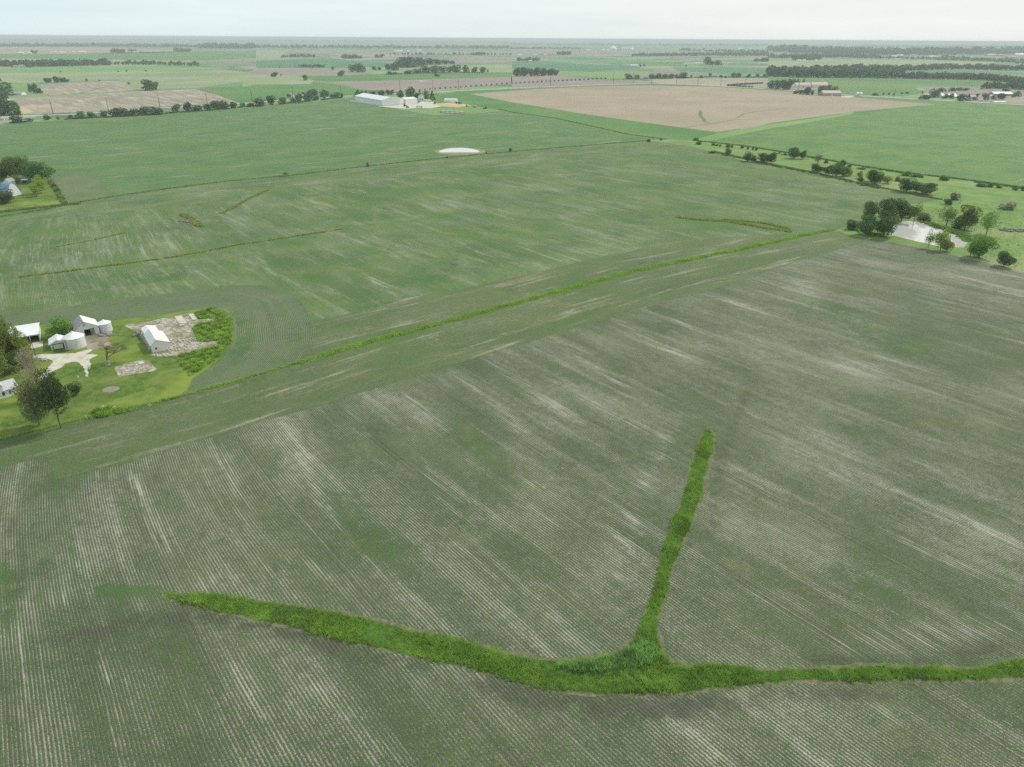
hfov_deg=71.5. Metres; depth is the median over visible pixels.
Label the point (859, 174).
broadleaf tree
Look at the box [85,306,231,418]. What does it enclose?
rank weeds
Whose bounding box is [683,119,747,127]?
grass strip
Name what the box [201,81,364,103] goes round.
crop field
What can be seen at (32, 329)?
machine shed
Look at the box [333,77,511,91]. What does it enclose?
ploughed field
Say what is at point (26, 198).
lawn
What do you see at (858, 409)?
crop field
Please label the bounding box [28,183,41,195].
broadleaf tree
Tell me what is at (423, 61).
broadleaf tree
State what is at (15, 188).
gothic barn
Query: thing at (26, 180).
open shed
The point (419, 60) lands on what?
broadleaf tree
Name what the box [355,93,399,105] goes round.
long white shed
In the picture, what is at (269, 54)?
crop field
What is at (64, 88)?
ploughed field
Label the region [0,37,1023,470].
ground
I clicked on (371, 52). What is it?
ploughed field
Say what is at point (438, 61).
broadleaf tree
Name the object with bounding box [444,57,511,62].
ploughed field
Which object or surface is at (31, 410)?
broadleaf tree
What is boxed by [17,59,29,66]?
broadleaf tree
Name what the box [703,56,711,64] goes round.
broadleaf tree
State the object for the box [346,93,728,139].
crop field
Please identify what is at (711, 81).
ploughed field
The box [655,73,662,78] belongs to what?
broadleaf tree
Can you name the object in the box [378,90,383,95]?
broadleaf tree
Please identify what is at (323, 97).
road
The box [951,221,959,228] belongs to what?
bush
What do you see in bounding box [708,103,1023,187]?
crop field
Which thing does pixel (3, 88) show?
broadleaf tree
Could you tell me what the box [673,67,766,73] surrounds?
crop field
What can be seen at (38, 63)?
broadleaf tree
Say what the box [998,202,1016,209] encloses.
bush
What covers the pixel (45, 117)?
broadleaf tree
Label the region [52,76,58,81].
broadleaf tree
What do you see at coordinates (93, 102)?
ploughed field
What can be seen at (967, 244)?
pond bank
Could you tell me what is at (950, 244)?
broadleaf tree
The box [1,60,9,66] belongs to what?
broadleaf tree
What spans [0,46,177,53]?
ploughed field
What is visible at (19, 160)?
broadleaf tree
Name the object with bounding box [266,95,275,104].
broadleaf tree
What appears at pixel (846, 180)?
hedge brush
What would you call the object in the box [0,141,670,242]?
headland
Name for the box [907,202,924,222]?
thin tree
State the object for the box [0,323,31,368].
broadleaf tree
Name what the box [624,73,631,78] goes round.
broadleaf tree
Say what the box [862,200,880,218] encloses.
broadleaf tree
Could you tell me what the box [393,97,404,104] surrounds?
white shed
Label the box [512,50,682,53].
ploughed field
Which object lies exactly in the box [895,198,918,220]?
broadleaf tree
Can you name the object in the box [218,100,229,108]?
broadleaf tree
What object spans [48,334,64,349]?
garage
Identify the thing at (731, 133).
grass strip
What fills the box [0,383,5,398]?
farmhouse
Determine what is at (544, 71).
broadleaf tree
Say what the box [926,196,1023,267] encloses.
pasture tussocks
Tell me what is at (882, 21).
sky
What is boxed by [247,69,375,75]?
ploughed field
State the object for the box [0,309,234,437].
lawn
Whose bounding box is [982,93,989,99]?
broadleaf tree
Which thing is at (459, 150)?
pond
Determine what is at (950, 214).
thin tree
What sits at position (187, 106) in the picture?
broadleaf tree
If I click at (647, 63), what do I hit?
crop field
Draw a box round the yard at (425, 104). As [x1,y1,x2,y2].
[350,100,440,108]
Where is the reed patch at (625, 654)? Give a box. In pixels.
[556,636,659,672]
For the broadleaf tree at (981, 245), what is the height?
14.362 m
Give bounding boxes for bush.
[846,219,857,229]
[900,171,910,175]
[917,213,931,220]
[939,175,950,179]
[944,198,952,204]
[950,192,960,200]
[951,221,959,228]
[975,182,987,186]
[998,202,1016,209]
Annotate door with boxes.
[53,343,63,348]
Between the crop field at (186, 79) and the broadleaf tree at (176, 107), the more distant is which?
the crop field at (186, 79)
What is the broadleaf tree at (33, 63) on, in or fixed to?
on the crop field at (8, 69)
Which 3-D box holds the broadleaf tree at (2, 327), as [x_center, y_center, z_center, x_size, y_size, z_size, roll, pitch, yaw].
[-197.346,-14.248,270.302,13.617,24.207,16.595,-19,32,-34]
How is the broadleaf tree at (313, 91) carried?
on the crop field at (243, 94)
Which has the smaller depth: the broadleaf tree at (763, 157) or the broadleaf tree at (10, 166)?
the broadleaf tree at (10, 166)
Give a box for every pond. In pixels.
[439,148,479,151]
[889,221,966,246]
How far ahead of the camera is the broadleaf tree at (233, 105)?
1297.75 m
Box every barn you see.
[0,182,21,195]
[71,315,99,335]
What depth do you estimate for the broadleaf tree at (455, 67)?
2701.78 m
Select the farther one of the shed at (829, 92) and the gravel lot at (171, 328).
the shed at (829, 92)
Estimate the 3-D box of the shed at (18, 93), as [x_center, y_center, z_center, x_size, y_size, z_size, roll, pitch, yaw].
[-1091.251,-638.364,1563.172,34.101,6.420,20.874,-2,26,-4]
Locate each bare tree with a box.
[14,347,45,392]
[98,340,127,365]
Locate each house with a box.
[792,83,810,87]
[810,82,827,87]
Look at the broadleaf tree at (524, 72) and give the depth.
2473.01 m
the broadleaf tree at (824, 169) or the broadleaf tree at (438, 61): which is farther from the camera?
the broadleaf tree at (438, 61)
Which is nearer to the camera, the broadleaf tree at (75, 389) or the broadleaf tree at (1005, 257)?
the broadleaf tree at (75, 389)
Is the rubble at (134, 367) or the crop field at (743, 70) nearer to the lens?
the rubble at (134, 367)
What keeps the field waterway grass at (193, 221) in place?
on the crop field at (401, 237)
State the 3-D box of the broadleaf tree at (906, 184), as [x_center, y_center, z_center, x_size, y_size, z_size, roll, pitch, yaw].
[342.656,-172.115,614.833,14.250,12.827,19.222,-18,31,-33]
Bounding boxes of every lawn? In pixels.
[0,182,60,209]
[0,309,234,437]
[396,106,501,114]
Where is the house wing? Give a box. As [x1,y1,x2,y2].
[0,378,18,396]
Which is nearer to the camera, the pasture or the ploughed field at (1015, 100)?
the pasture
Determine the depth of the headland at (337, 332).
363.34 m
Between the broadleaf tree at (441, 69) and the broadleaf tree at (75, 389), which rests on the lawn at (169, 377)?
the broadleaf tree at (75, 389)
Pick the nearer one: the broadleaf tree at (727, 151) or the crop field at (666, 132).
the broadleaf tree at (727, 151)
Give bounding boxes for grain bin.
[62,331,86,349]
[97,319,112,332]
[609,45,616,50]
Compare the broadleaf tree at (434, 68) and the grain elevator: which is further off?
the grain elevator
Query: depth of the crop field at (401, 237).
487.76 m
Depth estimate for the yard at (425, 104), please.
1373.50 m
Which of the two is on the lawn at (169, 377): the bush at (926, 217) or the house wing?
the house wing
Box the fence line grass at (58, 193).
[0,109,1020,216]
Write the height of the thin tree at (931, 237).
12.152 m
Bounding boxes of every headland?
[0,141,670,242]
[0,230,893,479]
[0,285,315,394]
[301,231,817,359]
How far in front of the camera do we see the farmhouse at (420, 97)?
1468.75 m
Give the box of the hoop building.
[444,98,457,101]
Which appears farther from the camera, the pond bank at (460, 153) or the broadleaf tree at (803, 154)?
the pond bank at (460, 153)
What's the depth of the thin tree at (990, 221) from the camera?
477.28 m
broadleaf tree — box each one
[0,82,13,95]
[0,95,9,114]
[0,105,5,115]
[0,156,18,176]
[0,169,7,179]
[0,188,15,202]
[0,315,21,374]
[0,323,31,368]
[0,346,9,374]
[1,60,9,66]
[6,100,19,115]
[7,174,20,181]
[8,114,24,122]
[9,155,28,177]
[10,370,48,424]
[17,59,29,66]
[18,161,32,179]
[22,161,55,179]
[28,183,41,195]
[29,61,36,66]
[30,83,36,92]
[32,175,47,193]
[32,368,68,427]
[35,59,43,66]
[40,59,50,66]
[43,114,50,119]
[44,315,72,337]
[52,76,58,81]
[56,59,63,65]
[64,381,82,395]
[75,111,84,118]
[86,112,96,117]
[99,110,106,116]
[107,108,121,116]
[116,107,131,115]
[127,109,137,114]
[136,106,147,114]
[140,79,154,90]
[145,106,156,114]
[155,107,163,114]
[171,104,180,111]
[183,101,192,111]
[191,105,202,109]
[203,104,211,109]
[209,100,221,108]
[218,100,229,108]
[230,102,237,107]
[253,97,265,105]
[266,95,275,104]
[278,97,285,103]
[295,93,301,101]
[303,94,312,101]
[310,88,317,96]
[319,89,327,98]
[337,70,344,75]
[348,64,354,71]
[353,63,362,71]
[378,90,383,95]
[390,62,399,70]
[395,57,407,67]
[396,90,403,97]
[401,56,412,67]
[405,86,414,96]
[407,57,418,66]
[413,57,422,66]
[418,65,430,72]
[420,57,425,65]
[421,90,429,98]
[424,58,434,64]
[430,66,438,71]
[434,59,441,63]
[439,66,447,71]
[452,65,461,71]
[462,65,469,72]
[513,67,521,75]
[521,67,529,75]
[526,68,536,75]
[533,67,542,75]
[540,68,548,75]
[548,68,555,74]
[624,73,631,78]
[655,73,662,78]
[678,72,686,77]
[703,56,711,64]
[714,60,722,64]
[725,148,731,154]
[743,151,753,160]
[757,153,770,161]
[766,80,774,88]
[766,152,777,161]
[773,80,782,88]
[780,79,785,88]
[785,79,793,89]
[788,147,800,157]
[799,150,806,158]
[803,88,810,94]
[810,163,822,171]
[822,165,833,173]
[828,162,846,175]
[841,166,850,175]
[857,170,863,176]
[857,214,875,234]
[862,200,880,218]
[867,169,885,183]
[874,210,900,235]
[878,197,897,219]
[885,175,893,182]
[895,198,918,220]
[898,177,919,191]
[918,95,931,98]
[918,183,937,193]
[928,89,940,96]
[935,228,950,249]
[942,239,955,250]
[954,204,982,229]
[956,94,966,100]
[969,233,1000,256]
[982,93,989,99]
[997,93,1006,98]
[997,251,1017,265]
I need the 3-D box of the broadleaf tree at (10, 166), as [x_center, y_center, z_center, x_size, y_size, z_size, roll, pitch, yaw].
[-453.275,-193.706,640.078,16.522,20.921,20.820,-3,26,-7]
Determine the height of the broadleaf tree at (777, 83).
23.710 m
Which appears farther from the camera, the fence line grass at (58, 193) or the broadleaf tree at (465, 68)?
the broadleaf tree at (465, 68)
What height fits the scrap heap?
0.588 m
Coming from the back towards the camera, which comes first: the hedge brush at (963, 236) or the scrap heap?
the hedge brush at (963, 236)
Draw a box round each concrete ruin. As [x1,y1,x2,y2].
[114,360,156,376]
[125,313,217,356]
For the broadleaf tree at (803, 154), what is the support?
on the pasture
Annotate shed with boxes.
[5,92,25,94]
[9,322,40,341]
[21,179,30,182]
[144,329,169,352]
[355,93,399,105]
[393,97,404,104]
[403,97,417,104]
[819,90,840,95]
[937,94,956,97]
[988,92,1012,95]
[990,101,1006,102]
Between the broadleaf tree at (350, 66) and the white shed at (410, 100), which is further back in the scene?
the broadleaf tree at (350, 66)
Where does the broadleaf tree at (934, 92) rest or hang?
on the ground at (368, 53)
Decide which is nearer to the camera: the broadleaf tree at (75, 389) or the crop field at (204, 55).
the broadleaf tree at (75, 389)
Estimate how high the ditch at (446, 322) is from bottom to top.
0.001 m
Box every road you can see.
[2,83,643,116]
[660,83,1020,104]
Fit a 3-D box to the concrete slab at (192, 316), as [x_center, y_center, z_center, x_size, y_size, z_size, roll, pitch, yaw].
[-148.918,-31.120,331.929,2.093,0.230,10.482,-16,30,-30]
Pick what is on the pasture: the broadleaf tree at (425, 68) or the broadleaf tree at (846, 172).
the broadleaf tree at (846, 172)
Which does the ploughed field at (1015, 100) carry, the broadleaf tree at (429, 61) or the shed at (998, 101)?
the shed at (998, 101)
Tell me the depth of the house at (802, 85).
1963.19 m
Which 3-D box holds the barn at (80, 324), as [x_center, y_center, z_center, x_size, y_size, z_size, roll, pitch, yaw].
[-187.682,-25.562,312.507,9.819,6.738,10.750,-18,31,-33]
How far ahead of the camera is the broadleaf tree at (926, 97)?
1593.85 m
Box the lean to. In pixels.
[141,325,157,334]
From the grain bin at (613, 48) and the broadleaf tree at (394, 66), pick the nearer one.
the broadleaf tree at (394, 66)
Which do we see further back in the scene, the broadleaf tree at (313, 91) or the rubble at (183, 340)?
the broadleaf tree at (313, 91)
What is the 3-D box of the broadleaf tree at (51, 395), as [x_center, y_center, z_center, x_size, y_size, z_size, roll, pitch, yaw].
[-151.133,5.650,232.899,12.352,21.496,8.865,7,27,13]
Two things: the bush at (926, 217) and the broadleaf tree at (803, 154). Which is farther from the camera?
the broadleaf tree at (803, 154)
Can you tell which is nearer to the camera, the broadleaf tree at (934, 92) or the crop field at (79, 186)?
the crop field at (79, 186)
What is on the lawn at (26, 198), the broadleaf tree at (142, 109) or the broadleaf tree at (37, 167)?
the broadleaf tree at (37, 167)
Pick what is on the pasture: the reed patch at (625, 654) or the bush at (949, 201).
the bush at (949, 201)
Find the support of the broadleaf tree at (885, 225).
on the pasture
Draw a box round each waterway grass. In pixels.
[18,190,792,276]
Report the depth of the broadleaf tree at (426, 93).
1523.84 m
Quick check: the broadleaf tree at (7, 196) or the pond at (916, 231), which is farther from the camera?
the broadleaf tree at (7, 196)
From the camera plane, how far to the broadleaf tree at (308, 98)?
1443.26 m
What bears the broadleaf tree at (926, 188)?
on the pasture
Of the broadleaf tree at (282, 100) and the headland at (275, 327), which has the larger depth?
the broadleaf tree at (282, 100)
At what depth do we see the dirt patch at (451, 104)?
1397.99 m
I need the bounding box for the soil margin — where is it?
[160,427,1023,696]
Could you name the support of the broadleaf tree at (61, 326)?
on the lawn at (169, 377)
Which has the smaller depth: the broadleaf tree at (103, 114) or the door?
the door
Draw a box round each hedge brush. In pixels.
[9,97,342,122]
[398,71,768,78]
[715,151,879,187]
[781,154,1014,187]
[851,220,972,241]
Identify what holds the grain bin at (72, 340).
on the lawn at (169, 377)
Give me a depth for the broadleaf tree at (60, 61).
3025.02 m
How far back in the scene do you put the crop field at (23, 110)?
1238.30 m
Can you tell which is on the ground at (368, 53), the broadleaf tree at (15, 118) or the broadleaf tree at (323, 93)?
the broadleaf tree at (323, 93)
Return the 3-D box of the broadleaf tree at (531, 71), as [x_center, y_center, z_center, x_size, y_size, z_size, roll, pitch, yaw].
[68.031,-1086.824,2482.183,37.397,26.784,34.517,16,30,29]
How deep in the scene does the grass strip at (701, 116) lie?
1209.72 m
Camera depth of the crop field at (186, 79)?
2256.68 m
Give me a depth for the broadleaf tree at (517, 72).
2453.22 m
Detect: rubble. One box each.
[122,365,147,371]
[167,337,202,350]
[178,219,200,222]
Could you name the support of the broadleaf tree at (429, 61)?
on the ground at (368, 53)
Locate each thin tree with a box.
[813,154,824,163]
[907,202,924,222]
[924,229,934,247]
[938,204,959,225]
[964,244,974,255]
[979,211,1001,233]
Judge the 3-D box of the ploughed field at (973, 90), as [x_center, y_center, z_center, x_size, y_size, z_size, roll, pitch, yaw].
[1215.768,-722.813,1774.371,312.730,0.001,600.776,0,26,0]
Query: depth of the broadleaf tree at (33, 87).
1617.06 m
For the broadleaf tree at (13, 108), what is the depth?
1157.67 m
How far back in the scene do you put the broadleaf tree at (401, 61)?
3095.18 m
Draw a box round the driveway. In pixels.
[29,349,96,380]
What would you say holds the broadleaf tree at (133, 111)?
on the ground at (368, 53)
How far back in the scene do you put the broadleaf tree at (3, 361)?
266.93 m
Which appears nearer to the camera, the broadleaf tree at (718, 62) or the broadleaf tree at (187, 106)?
the broadleaf tree at (187, 106)
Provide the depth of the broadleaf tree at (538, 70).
2488.30 m
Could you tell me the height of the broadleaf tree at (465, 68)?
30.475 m
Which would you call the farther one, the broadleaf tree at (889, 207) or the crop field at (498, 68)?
the crop field at (498, 68)
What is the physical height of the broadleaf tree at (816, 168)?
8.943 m
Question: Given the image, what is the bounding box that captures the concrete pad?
[31,341,42,347]
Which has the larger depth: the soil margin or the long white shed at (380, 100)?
the long white shed at (380, 100)
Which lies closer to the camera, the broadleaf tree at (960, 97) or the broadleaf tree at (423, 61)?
the broadleaf tree at (960, 97)
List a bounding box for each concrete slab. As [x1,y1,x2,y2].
[174,316,186,323]
[188,313,197,319]
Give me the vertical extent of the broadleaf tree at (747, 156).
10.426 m
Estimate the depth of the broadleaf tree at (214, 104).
1267.96 m
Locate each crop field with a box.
[0,50,255,59]
[0,58,192,61]
[0,66,225,72]
[0,70,251,88]
[0,99,656,215]
[0,141,936,394]
[0,243,1023,766]
[4,83,32,92]
[20,107,33,113]
[51,171,110,201]
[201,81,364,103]
[242,73,314,85]
[256,50,287,59]
[256,58,392,67]
[300,72,511,81]
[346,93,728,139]
[405,64,511,72]
[512,62,640,71]
[559,71,654,78]
[629,61,683,65]
[636,66,674,67]
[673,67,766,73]
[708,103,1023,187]
[768,59,993,67]
[768,78,1003,95]
[878,56,932,58]
[905,69,1023,73]
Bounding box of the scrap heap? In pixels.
[98,333,114,336]
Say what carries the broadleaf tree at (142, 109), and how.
on the ground at (368, 53)
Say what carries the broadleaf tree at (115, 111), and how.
on the ground at (368, 53)
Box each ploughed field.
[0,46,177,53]
[9,89,235,113]
[39,80,139,95]
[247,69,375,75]
[282,51,511,52]
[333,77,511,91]
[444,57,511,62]
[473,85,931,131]
[511,75,650,87]
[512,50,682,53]
[648,78,767,85]
[916,86,1023,98]
[978,97,1023,102]
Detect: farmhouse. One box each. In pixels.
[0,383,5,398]
[3,177,15,183]
[418,94,423,100]
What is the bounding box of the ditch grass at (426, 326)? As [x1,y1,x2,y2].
[0,229,836,439]
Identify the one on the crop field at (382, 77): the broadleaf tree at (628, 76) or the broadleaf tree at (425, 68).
the broadleaf tree at (425, 68)
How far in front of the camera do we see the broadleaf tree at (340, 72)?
2395.31 m
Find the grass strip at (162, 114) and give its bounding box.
[0,99,337,123]
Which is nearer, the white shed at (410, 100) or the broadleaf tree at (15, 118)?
the broadleaf tree at (15, 118)
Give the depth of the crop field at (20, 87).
1781.13 m
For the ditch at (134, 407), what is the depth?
253.65 m
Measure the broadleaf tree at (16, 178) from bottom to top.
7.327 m
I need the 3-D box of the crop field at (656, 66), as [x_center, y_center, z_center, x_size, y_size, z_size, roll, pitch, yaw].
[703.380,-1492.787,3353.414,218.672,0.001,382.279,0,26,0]
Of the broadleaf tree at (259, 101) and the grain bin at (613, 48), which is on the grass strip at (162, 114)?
the broadleaf tree at (259, 101)
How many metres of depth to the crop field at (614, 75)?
2622.29 m
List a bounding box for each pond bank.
[435,148,484,154]
[887,220,971,248]
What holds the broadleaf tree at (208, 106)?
on the grass strip at (162, 114)
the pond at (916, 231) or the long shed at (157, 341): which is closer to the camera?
the long shed at (157, 341)
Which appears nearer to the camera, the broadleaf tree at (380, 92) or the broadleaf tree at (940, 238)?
the broadleaf tree at (940, 238)
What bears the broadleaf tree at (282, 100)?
on the grass strip at (162, 114)
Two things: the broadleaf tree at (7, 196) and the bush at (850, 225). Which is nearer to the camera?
the bush at (850, 225)
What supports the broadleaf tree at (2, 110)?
on the ground at (368, 53)
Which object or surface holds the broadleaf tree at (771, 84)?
on the ground at (368, 53)
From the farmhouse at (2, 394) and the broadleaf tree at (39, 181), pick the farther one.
the broadleaf tree at (39, 181)
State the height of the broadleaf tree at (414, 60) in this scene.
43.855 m
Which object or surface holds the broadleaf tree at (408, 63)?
on the ground at (368, 53)
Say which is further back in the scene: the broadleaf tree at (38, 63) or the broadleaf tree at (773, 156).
the broadleaf tree at (38, 63)
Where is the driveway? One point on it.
(82, 358)
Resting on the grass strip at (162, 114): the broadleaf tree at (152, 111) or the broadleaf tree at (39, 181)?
the broadleaf tree at (152, 111)
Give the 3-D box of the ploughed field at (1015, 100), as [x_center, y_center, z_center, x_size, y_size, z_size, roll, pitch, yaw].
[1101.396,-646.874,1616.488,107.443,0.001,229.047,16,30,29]
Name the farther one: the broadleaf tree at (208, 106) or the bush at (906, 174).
the broadleaf tree at (208, 106)
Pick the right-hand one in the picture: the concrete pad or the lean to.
the lean to
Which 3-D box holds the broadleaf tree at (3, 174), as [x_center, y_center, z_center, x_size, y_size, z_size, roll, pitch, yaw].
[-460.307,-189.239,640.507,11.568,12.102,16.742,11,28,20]
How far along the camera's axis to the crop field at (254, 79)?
2174.15 m
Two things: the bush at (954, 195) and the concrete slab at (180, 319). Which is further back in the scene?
the bush at (954, 195)
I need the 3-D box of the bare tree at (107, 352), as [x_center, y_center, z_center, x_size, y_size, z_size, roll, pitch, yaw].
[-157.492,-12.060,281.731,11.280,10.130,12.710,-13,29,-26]
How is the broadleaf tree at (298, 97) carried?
on the grass strip at (162, 114)
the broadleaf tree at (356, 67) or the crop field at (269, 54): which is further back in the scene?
the crop field at (269, 54)
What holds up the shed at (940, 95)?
on the ground at (368, 53)
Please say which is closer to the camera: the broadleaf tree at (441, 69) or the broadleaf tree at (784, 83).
the broadleaf tree at (784, 83)
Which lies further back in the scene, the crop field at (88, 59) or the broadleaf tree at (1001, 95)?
the crop field at (88, 59)
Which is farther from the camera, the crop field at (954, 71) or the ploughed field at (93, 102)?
the crop field at (954, 71)
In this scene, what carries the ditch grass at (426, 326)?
on the headland at (78, 447)
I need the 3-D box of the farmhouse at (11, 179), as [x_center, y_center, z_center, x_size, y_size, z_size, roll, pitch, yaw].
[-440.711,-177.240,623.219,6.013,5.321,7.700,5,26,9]
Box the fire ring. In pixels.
[102,386,118,391]
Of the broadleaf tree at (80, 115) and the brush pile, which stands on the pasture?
the brush pile
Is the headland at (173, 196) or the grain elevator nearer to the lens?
the headland at (173, 196)
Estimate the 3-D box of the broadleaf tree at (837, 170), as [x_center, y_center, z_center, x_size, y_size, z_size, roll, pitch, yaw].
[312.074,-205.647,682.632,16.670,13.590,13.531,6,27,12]
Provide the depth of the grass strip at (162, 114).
1156.91 m
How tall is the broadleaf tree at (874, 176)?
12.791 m
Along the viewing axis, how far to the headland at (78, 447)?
284.71 m
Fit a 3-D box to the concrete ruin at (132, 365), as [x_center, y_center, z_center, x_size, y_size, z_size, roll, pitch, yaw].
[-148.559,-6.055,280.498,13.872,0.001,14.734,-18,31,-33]
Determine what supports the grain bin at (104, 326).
on the lawn at (169, 377)
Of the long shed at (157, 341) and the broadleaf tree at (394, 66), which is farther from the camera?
the broadleaf tree at (394, 66)
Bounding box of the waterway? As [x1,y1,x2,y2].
[164,432,1023,692]
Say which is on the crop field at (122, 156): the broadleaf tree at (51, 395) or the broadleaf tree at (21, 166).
the broadleaf tree at (21, 166)
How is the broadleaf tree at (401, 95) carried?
on the crop field at (666, 132)
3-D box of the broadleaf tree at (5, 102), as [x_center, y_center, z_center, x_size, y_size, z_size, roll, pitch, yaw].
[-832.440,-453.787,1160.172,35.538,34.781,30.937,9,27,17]
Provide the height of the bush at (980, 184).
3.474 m
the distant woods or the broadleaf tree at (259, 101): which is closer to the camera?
the broadleaf tree at (259, 101)
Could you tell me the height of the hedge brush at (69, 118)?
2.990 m
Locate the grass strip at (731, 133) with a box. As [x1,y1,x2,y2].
[686,112,852,141]
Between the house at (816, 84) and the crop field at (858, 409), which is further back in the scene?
the house at (816, 84)
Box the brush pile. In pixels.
[999,227,1023,231]
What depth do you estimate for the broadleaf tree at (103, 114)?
1140.17 m
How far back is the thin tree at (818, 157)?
751.05 m
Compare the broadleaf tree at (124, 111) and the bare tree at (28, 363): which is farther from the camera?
the broadleaf tree at (124, 111)
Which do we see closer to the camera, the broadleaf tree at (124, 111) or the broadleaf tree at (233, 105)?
the broadleaf tree at (124, 111)
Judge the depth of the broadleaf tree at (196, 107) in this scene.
1244.35 m
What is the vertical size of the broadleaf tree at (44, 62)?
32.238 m
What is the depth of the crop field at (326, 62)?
3573.42 m
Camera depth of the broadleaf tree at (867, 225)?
475.45 m
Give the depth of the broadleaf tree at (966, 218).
487.89 m
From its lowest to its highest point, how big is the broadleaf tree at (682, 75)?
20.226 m
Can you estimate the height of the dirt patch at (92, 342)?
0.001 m
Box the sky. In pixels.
[0,0,1023,43]
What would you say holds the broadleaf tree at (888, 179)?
on the pasture
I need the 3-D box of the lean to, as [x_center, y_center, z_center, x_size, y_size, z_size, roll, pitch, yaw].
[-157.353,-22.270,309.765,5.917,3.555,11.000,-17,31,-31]
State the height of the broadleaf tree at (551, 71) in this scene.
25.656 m
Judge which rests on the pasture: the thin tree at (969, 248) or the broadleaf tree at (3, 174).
the thin tree at (969, 248)
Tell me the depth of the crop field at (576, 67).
3323.00 m
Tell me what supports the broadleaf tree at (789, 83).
on the ground at (368, 53)
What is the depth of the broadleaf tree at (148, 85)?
1711.61 m
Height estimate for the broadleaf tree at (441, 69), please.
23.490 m
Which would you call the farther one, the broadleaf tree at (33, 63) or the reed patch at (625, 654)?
the broadleaf tree at (33, 63)
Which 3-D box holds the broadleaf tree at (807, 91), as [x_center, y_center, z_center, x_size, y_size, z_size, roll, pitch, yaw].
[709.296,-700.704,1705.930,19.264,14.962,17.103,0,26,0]
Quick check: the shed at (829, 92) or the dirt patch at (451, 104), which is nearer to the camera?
the dirt patch at (451, 104)
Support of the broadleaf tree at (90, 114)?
on the ground at (368, 53)
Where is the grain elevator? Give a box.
[619,45,632,50]
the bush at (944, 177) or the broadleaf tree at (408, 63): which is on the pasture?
the bush at (944, 177)
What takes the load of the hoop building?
on the crop field at (666, 132)
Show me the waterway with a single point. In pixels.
(373, 627)
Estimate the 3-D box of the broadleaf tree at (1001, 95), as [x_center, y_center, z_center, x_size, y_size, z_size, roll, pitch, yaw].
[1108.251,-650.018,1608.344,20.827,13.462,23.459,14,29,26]
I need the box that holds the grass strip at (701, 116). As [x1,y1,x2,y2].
[698,110,708,122]
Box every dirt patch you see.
[85,331,112,349]
[437,102,471,106]
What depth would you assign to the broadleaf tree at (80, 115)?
1117.29 m
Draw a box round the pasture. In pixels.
[652,139,1023,271]
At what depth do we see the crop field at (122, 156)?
902.58 m
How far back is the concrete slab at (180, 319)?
327.28 m
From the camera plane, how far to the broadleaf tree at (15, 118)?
1059.63 m
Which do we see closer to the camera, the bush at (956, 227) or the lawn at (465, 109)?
the bush at (956, 227)
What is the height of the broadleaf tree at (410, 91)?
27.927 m
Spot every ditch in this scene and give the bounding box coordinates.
[0,364,293,439]
[306,230,831,359]
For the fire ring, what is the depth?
263.47 m
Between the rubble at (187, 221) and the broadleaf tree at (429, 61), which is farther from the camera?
the broadleaf tree at (429, 61)
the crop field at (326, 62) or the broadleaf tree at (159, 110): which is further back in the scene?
the crop field at (326, 62)
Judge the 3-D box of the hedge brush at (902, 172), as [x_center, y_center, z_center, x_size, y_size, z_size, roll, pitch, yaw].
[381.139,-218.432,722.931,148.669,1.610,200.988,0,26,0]
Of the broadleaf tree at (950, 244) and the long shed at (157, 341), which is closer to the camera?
the long shed at (157, 341)
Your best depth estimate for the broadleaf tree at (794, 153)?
783.14 m
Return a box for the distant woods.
[0,38,1023,88]
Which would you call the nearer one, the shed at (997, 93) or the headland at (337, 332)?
the headland at (337, 332)

